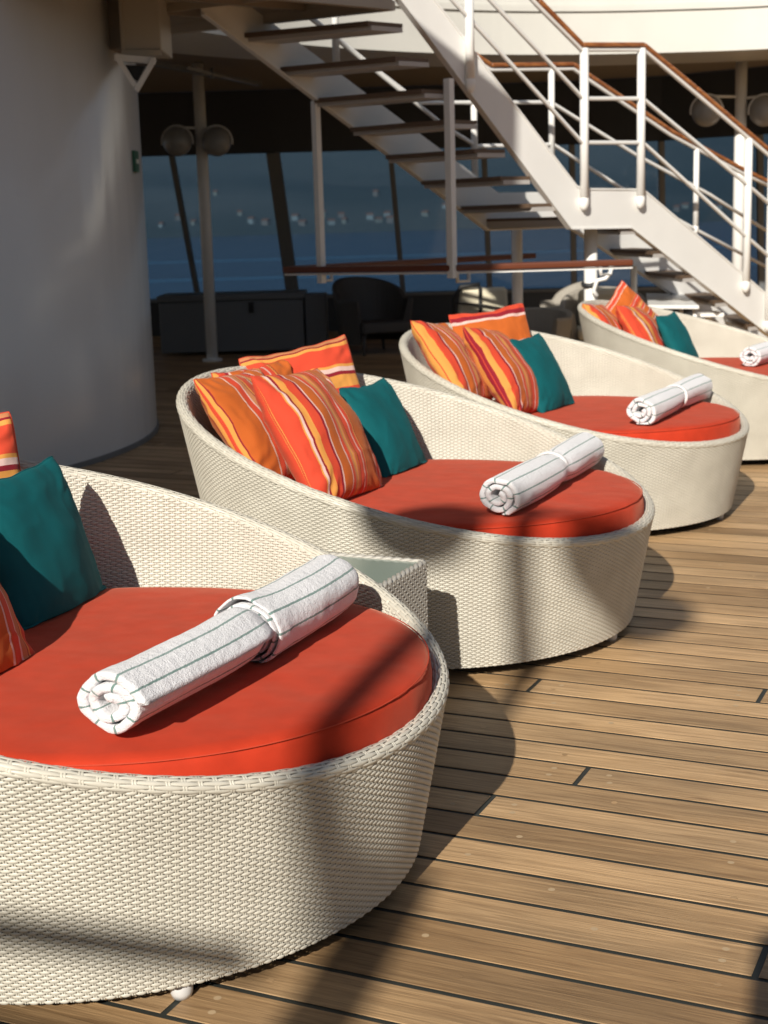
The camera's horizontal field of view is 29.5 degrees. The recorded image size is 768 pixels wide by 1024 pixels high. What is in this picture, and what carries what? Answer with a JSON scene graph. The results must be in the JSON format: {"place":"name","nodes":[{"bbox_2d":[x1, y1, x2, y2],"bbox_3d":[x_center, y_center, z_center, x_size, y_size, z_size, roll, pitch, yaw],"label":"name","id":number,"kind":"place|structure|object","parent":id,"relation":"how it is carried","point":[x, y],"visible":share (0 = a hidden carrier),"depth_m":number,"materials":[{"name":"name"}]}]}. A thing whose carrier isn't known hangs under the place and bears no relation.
{"place":"outdoors","nodes":[
{"label":"outdoors","id":0,"kind":"place"},
{"bbox_2d":[0,329,767,1023],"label":"deck","id":1,"kind":"structure","parent":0,"point":[318,987],"depth_m":3.58,"materials":[{"name":"brown wood"}]},
{"bbox_2d":[0,0,158,467],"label":"round casing","id":2,"kind":"object","parent":1,"relation":"on","point":[77,383],"visible":0.81,"depth_m":9.07,"materials":[{"name":"paint"}]},
{"bbox_2d":[132,150,139,171],"bbox_3d":[-1.716,-2.427,10.102,0.024,0.143,0.136,-1,11,1],"label":"exit sign","id":3,"kind":"object","parent":2,"relation":"attached to","point":[135,156],"visible":1,"depth_m":10.05,"materials":[{"name":"green"}]},
{"bbox_2d":[107,0,171,58],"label":"ceiling housing","id":4,"kind":"object","parent":2,"relation":"attached to","point":[139,27],"visible":0.81,"depth_m":9.41,"materials":[{"name":"beige paint"}]},
{"bbox_2d":[114,53,155,91],"bbox_3d":[-1.593,-2.832,9.424,0.272,0.242,0.168,-2,11,0],"label":"bracket","id":5,"kind":"object","parent":4,"relation":"attached to","point":[139,74],"visible":1,"depth_m":9.36,"materials":[{"name":"white metal"}]},
{"bbox_2d":[164,0,394,34],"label":"stair head platform","id":6,"kind":"structure","parent":2,"relation":"attached to","point":[185,16],"depth_m":9.73,"materials":[{"name":"beige paint"}]},
{"bbox_2d":[136,0,767,93],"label":"deck","id":7,"kind":"structure","parent":2,"relation":"attached to","point":[691,36],"depth_m":14.09,"materials":[{"name":"beige paint"}]},
{"bbox_2d":[154,60,261,86],"bbox_3d":[-1.622,-4.412,14.827,0.377,0.128,2.590,2,12,18],"label":"light fitting","id":8,"kind":"object","parent":7,"relation":"attached to","point":[211,74],"visible":0.95,"depth_m":14.32,"materials":[{"name":"grey metal"}]},
{"bbox_2d":[161,63,232,361],"bbox_3d":[-1.977,-3.208,15.783,0.772,3.170,0.383,-2,11,0],"label":"twin globe lamp","id":9,"kind":"object","parent":1,"relation":"on","point":[212,140],"visible":1,"depth_m":15.68,"materials":[{"name":"grey metal"}]},
{"bbox_2d":[0,459,448,1004],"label":"daybed","id":10,"kind":"object","parent":1,"relation":"on","point":[249,814],"visible":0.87,"depth_m":2.90,"materials":[{"name":"wicker"}]},
{"bbox_2d":[0,411,20,477],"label":"striped cushion","id":11,"kind":"object","parent":10,"relation":"on","point":[9,462],"visible":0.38,"depth_m":3.99,"materials":[{"name":"fabric"}]},
{"bbox_2d":[0,584,34,672],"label":"striped cushion","id":12,"kind":"object","parent":10,"relation":"on","point":[15,648],"visible":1,"depth_m":3.31,"materials":[{"name":"fabric"}]},
{"bbox_2d":[0,456,106,630],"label":"teal cushion","id":13,"kind":"object","parent":10,"relation":"on","point":[48,568],"visible":0.92,"depth_m":3.74,"materials":[{"name":"fabric"}]},
{"bbox_2d":[77,554,358,733],"bbox_3d":[-0.316,0.270,3.249,0.189,0.150,1.029,3,12,22],"label":"rolled towel","id":14,"kind":"object","parent":10,"relation":"on","point":[269,621],"visible":1,"depth_m":3.07,"materials":[{"name":"white fabric"}]},
{"bbox_2d":[156,289,306,352],"bbox_3d":[-1.755,-2.244,17.134,1.695,0.655,0.760,-2,11,0],"label":"deck locker","id":15,"kind":"object","parent":1,"relation":"on","point":[263,320],"visible":0.84,"depth_m":16.79,"materials":[{"name":"grey"}]},
{"bbox_2d":[305,292,328,345],"bbox_3d":[-0.787,-2.235,17.142,0.246,0.660,0.500,-2,11,0],"label":"service box","id":16,"kind":"object","parent":1,"relation":"on","point":[316,315],"visible":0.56,"depth_m":16.89,"materials":[{"name":"grey paint"}]},
{"bbox_2d":[332,276,412,355],"bbox_3d":[-0.161,-2.245,16.633,0.910,0.855,0.784,-8,13,-29],"label":"armchair","id":17,"kind":"object","parent":1,"relation":"on","point":[368,308],"visible":0.81,"depth_m":16.74,"materials":[{"name":"grey wicker"}]},
{"bbox_2d":[328,552,427,628],"bbox_3d":[-0.124,0.392,4.316,0.429,0.476,0.349,4,13,24],"label":"side table","id":18,"kind":"object","parent":1,"relation":"on","point":[403,580],"visible":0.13,"depth_m":4.27,"materials":[{"name":"grey wicker"}]},
{"bbox_2d":[0,339,767,1023],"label":"deck caulking","id":19,"kind":"object","parent":1,"relation":"attached to","point":[476,813],"depth_m":3.46,"materials":[{"name":"grey"}]},
{"bbox_2d":[176,366,654,668],"bbox_3d":[0.126,-0.050,5.461,1.750,0.936,1.745,5,13,29],"label":"daybed","id":20,"kind":"object","parent":1,"relation":"on","point":[557,571],"visible":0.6,"depth_m":4.85,"materials":[{"name":"wicker"}]},
{"bbox_2d":[193,368,294,479],"bbox_3d":[-0.473,-0.320,5.522,0.317,0.414,0.479,4,12,24],"label":"striped cushion","id":21,"kind":"object","parent":20,"relation":"on","point":[232,410],"visible":0.51,"depth_m":5.34,"materials":[{"name":"fabric"}]},
{"bbox_2d":[211,359,292,376],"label":"striped cushion","id":22,"kind":"object","parent":20,"relation":"on","point":[280,367],"visible":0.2,"depth_m":5.81,"materials":[{"name":"fabric"}]},
{"bbox_2d":[238,334,359,392],"bbox_3d":[-0.308,-0.461,5.955,0.526,0.493,0.226,-7,13,-25],"label":"striped cushion","id":23,"kind":"object","parent":20,"relation":"on","point":[332,359],"visible":0.3,"depth_m":5.95,"materials":[{"name":"fabric"}]},
{"bbox_2d":[250,368,382,499],"bbox_3d":[-0.229,-0.285,5.239,0.326,0.455,0.511,4,13,25],"label":"striped cushion","id":24,"kind":"object","parent":20,"relation":"on","point":[311,419],"visible":0.94,"depth_m":5.08,"materials":[{"name":"fabric"}]},
{"bbox_2d":[339,377,426,477],"bbox_3d":[0.002,-0.342,5.792,0.229,0.341,0.402,4,13,26],"label":"teal cushion","id":25,"kind":"object","parent":20,"relation":"on","point":[377,407],"visible":0.76,"depth_m":5.70,"materials":[{"name":"fabric"}]},
{"bbox_2d":[479,432,603,514],"bbox_3d":[0.591,-0.151,5.278,0.157,0.130,1.058,3,12,23],"label":"rolled towel","id":26,"kind":"object","parent":20,"relation":"on","point":[525,483],"visible":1,"depth_m":5.03,"materials":[{"name":"white fabric"}]},
{"bbox_2d":[138,66,767,335],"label":"glass screen","id":27,"kind":"object","parent":1,"relation":"on","point":[272,124],"visible":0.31,"depth_m":18.98,"materials":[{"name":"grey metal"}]},
{"bbox_2d":[451,282,507,314],"bbox_3d":[0.940,-1.849,14.447,0.581,0.872,0.745,-2,11,0],"label":"lounge chair","id":28,"kind":"object","parent":1,"relation":"on","point":[479,299],"visible":0.31,"depth_m":14.07,"materials":[{"name":"beige fabric"}]},
{"bbox_2d":[201,0,767,337],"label":"staircase","id":29,"kind":"structure","parent":1,"relation":"on","point":[660,245],"depth_m":10.93,"materials":[{"name":"white metal"}]},
{"bbox_2d":[282,78,632,282],"bbox_3d":[0.476,-2.506,11.228,2.493,1.379,2.488,-2,11,0],"label":"guard rail","id":30,"kind":"object","parent":29,"relation":"attached to","point":[321,269],"visible":1,"depth_m":10.26,"materials":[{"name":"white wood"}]},
{"bbox_2d":[511,230,522,304],"bbox_3d":[1.105,-1.645,12.069,0.153,1.400,0.153,-2,11,0],"label":"support post","id":31,"kind":"object","parent":1,"relation":"on","point":[517,277],"depth_m":11.96,"materials":[{"name":"white metal"}]},
{"bbox_2d":[524,307,572,338],"bbox_3d":[1.334,-1.471,13.030,0.730,0.674,0.625,2,12,20],"label":"armchair","id":32,"kind":"object","parent":1,"relation":"on","point":[553,321],"visible":0.22,"depth_m":13.14,"materials":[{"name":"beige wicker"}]},
{"bbox_2d":[540,281,597,307],"bbox_3d":[1.948,-1.984,15.139,0.521,0.813,0.610,-7,13,-24],"label":"armchair","id":33,"kind":"object","parent":1,"relation":"on","point":[555,301],"visible":0.18,"depth_m":15.29,"materials":[{"name":"beige wicker"}]},
{"bbox_2d":[399,323,748,529],"bbox_3d":[0.960,-0.469,7.426,1.750,0.936,1.745,7,14,36],"label":"daybed","id":34,"kind":"object","parent":1,"relation":"on","point":[682,466],"visible":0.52,"depth_m":6.92,"materials":[{"name":"wicker"}]},
{"bbox_2d":[410,320,492,400],"bbox_3d":[0.339,-0.727,7.117,0.321,0.442,0.476,3,12,24],"label":"striped cushion","id":35,"kind":"object","parent":34,"relation":"on","point":[446,354],"visible":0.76,"depth_m":6.95,"materials":[{"name":"fabric"}]},
{"bbox_2d":[448,303,530,340],"bbox_3d":[0.607,-0.909,7.981,0.474,0.438,0.217,-6,12,-21],"label":"striped cushion","id":36,"kind":"object","parent":34,"relation":"on","point":[510,322],"visible":0.41,"depth_m":7.95,"materials":[{"name":"fabric"}]},
{"bbox_2d":[463,327,538,412],"bbox_3d":[0.603,-0.719,7.296,0.330,0.448,0.506,4,13,28],"label":"striped cushion","id":37,"kind":"object","parent":34,"relation":"on","point":[506,373],"visible":0.83,"depth_m":7.12,"materials":[{"name":"fabric"}]},
{"bbox_2d":[510,333,574,412],"bbox_3d":[0.804,-0.717,7.473,0.236,0.364,0.430,5,13,28],"label":"teal cushion","id":38,"kind":"object","parent":34,"relation":"on","point":[536,353],"visible":0.83,"depth_m":7.38,"materials":[{"name":"fabric"}]},
{"bbox_2d":[626,373,712,423],"bbox_3d":[1.427,-0.566,7.217,0.150,0.132,1.062,4,13,26],"label":"rolled towel","id":39,"kind":"object","parent":34,"relation":"on","point":[653,406],"visible":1,"depth_m":6.98,"materials":[{"name":"white fabric"}]},
{"bbox_2d":[584,229,596,300],"bbox_3d":[1.633,-1.551,11.530,0.177,1.400,0.177,-2,11,0],"label":"support post","id":40,"kind":"object","parent":1,"relation":"on","point":[590,246],"depth_m":11.40,"materials":[{"name":"white metal"}]},
{"bbox_2d":[581,266,613,296],"bbox_3d":[1.660,-1.807,11.432,0.151,0.243,0.262,-10,14,-37],"label":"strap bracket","id":41,"kind":"object","parent":40,"relation":"attached to","point":[594,284],"visible":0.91,"depth_m":11.38,"materials":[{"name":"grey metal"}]},
{"bbox_2d":[559,286,646,341],"bbox_3d":[2.048,-1.679,13.612,0.830,0.815,0.718,-1,11,5],"label":"armchair","id":42,"kind":"object","parent":1,"relation":"on","point":[572,301],"visible":0.15,"depth_m":13.61,"materials":[{"name":"beige wicker"}]},
{"bbox_2d":[630,265,636,293],"bbox_3d":[2.112,-1.552,12.348,0.120,1.052,0.117,-2,11,0],"label":"short post","id":43,"kind":"object","parent":1,"relation":"on","point":[633,280],"visible":0.12,"depth_m":12.25,"materials":[{"name":"white metal"}]},
{"bbox_2d":[646,293,698,316],"bbox_3d":[2.447,-1.469,12.652,0.391,0.750,1.905,0,11,7],"label":"table","id":44,"kind":"object","parent":1,"relation":"on","point":[680,302],"visible":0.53,"depth_m":12.16,"materials":[{"name":"white paint"}]},
{"bbox_2d":[577,300,767,459],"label":"daybed","id":45,"kind":"object","parent":1,"relation":"on","point":[736,382],"visible":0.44,"depth_m":8.60,"materials":[{"name":"wicker"}]},
{"bbox_2d":[582,303,622,330],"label":"striped cushion","id":46,"kind":"object","parent":45,"relation":"on","point":[603,313],"visible":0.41,"depth_m":9.21,"materials":[{"name":"fabric"}]},
{"bbox_2d":[605,280,657,321],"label":"striped cushion","id":47,"kind":"object","parent":45,"relation":"on","point":[624,294],"visible":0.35,"depth_m":9.70,"materials":[{"name":"fabric"}]},
{"bbox_2d":[615,306,664,346],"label":"striped cushion","id":48,"kind":"object","parent":45,"relation":"on","point":[639,322],"visible":0.41,"depth_m":9.17,"materials":[{"name":"fabric"}]},
{"bbox_2d":[656,312,698,357],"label":"teal cushion","id":49,"kind":"object","parent":45,"relation":"on","point":[674,332],"visible":0.66,"depth_m":9.19,"materials":[{"name":"fabric"}]},
{"bbox_2d":[739,341,767,365],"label":"rolled towel","id":50,"kind":"object","parent":45,"relation":"on","point":[755,355],"visible":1,"depth_m":9.14,"materials":[{"name":"white fabric"}]},
{"bbox_2d":[697,311,723,320],"bbox_3d":[2.788,-1.403,12.570,0.200,0.635,0.300,-2,11,0],"label":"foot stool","id":51,"kind":"object","parent":1,"relation":"on","point":[708,315],"visible":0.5,"depth_m":12.37,"materials":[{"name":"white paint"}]},
{"bbox_2d":[690,61,767,271],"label":"twin globe lamp","id":52,"kind":"object","parent":1,"relation":"on","point":[702,114],"visible":0.73,"depth_m":15.40,"materials":[{"name":"white metal"}]},
{"bbox_2d":[142,134,767,238],"bbox_3d":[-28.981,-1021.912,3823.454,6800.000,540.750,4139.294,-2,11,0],"label":"hills","id":53,"kind":"structure","parent":0,"point":[352,180],"depth_m":2591.90,"materials":[{"name":"blue"}]},
{"bbox_2d":[158,222,164,227],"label":"house","id":54,"kind":"structure","parent":53,"relation":"on","point":[161,224],"depth_m":2204.91,"materials":[{"name":"grey"}]},
{"bbox_2d":[174,213,179,220],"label":"house","id":55,"kind":"structure","parent":53,"relation":"on","point":[177,216],"depth_m":2247.36,"materials":[{"name":"white"}]},
{"bbox_2d":[190,219,196,224],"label":"house","id":56,"kind":"structure","parent":53,"relation":"on","point":[193,221],"depth_m":2220.50,"materials":[{"name":"beige"}]},
{"bbox_2d":[247,216,255,223],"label":"house","id":57,"kind":"structure","parent":53,"relation":"on","point":[251,220],"depth_m":2233.47,"materials":[{"name":"grey"}]},
{"bbox_2d":[261,218,270,225],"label":"house","id":58,"kind":"structure","parent":53,"relation":"on","point":[265,221],"depth_m":2227.26,"materials":[{"name":"white"}]},
{"bbox_2d":[291,214,299,220],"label":"house","id":59,"kind":"structure","parent":53,"relation":"on","point":[295,217],"depth_m":2253.51,"materials":[{"name":"grey"}]},
{"bbox_2d":[298,219,307,225],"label":"house","id":60,"kind":"structure","parent":53,"relation":"on","point":[303,222],"depth_m":2228.62,"materials":[{"name":"white"}]},
{"bbox_2d":[327,219,334,224],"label":"house","id":61,"kind":"structure","parent":53,"relation":"on","point":[330,221],"depth_m":2235.45,"materials":[{"name":"grey"}]},
{"bbox_2d":[337,212,344,217],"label":"house","id":62,"kind":"structure","parent":53,"relation":"on","point":[341,215],"depth_m":2274.45,"materials":[{"name":"white"}]},
{"bbox_2d":[342,217,347,223],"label":"house","id":63,"kind":"structure","parent":53,"relation":"on","point":[344,220],"depth_m":2243.22,"materials":[{"name":"beige"}]},
{"bbox_2d":[366,213,373,219],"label":"house","id":64,"kind":"structure","parent":53,"relation":"on","point":[369,216],"depth_m":2267.63,"materials":[{"name":"grey"}]},
{"bbox_2d":[373,189,379,196],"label":"house","id":65,"kind":"structure","parent":53,"relation":"on","point":[376,193],"depth_m":2410.30,"materials":[{"name":"white"}]},
{"bbox_2d":[374,217,382,222],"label":"house","id":66,"kind":"structure","parent":53,"relation":"on","point":[377,219],"depth_m":2254.75,"materials":[{"name":"beige"}]},
{"bbox_2d":[384,211,390,216],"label":"house","id":67,"kind":"structure","parent":53,"relation":"on","point":[387,213],"depth_m":2285.44,"materials":[{"name":"grey"}]},
{"bbox_2d":[385,215,392,222],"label":"house","id":68,"kind":"structure","parent":53,"relation":"on","point":[389,218],"depth_m":2255.13,"materials":[{"name":"white"}]},
{"bbox_2d":[421,210,429,216],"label":"house","id":69,"kind":"structure","parent":53,"relation":"on","point":[426,213],"depth_m":2293.64,"materials":[{"name":"beige"}]},
{"bbox_2d":[673,205,680,211],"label":"house","id":70,"kind":"structure","parent":53,"relation":"on","point":[676,208],"depth_m":2361.72,"materials":[{"name":"white"}]},
{"bbox_2d":[682,202,688,208],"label":"house","id":71,"kind":"structure","parent":53,"relation":"on","point":[685,205],"depth_m":2381.15,"materials":[{"name":"beige"}]},
{"bbox_2d":[714,203,721,209],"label":"house","id":72,"kind":"structure","parent":53,"relation":"on","point":[719,206],"depth_m":2377.53,"materials":[{"name":"grey"}]},
{"bbox_2d":[146,220,766,298],"bbox_3d":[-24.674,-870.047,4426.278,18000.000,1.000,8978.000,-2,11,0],"label":"sea","id":73,"kind":"structure","parent":0,"point":[336,244],"depth_m":814.04,"materials":[{"name":"liquid"}]},
{"bbox_2d":[148,244,765,263],"bbox_3d":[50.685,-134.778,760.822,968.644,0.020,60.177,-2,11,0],"label":"wake","id":74,"kind":"object","parent":73,"relation":"on","point":[336,257],"visible":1,"depth_m":760.58,"materials":[{"name":"blue liquid"}]},
{"bbox_2d":[149,262,765,282],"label":"wake","id":75,"kind":"object","parent":73,"relation":"on","point":[257,278],"visible":0.25,"depth_m":511.23,"materials":[{"name":"blue liquid"}]}
]}

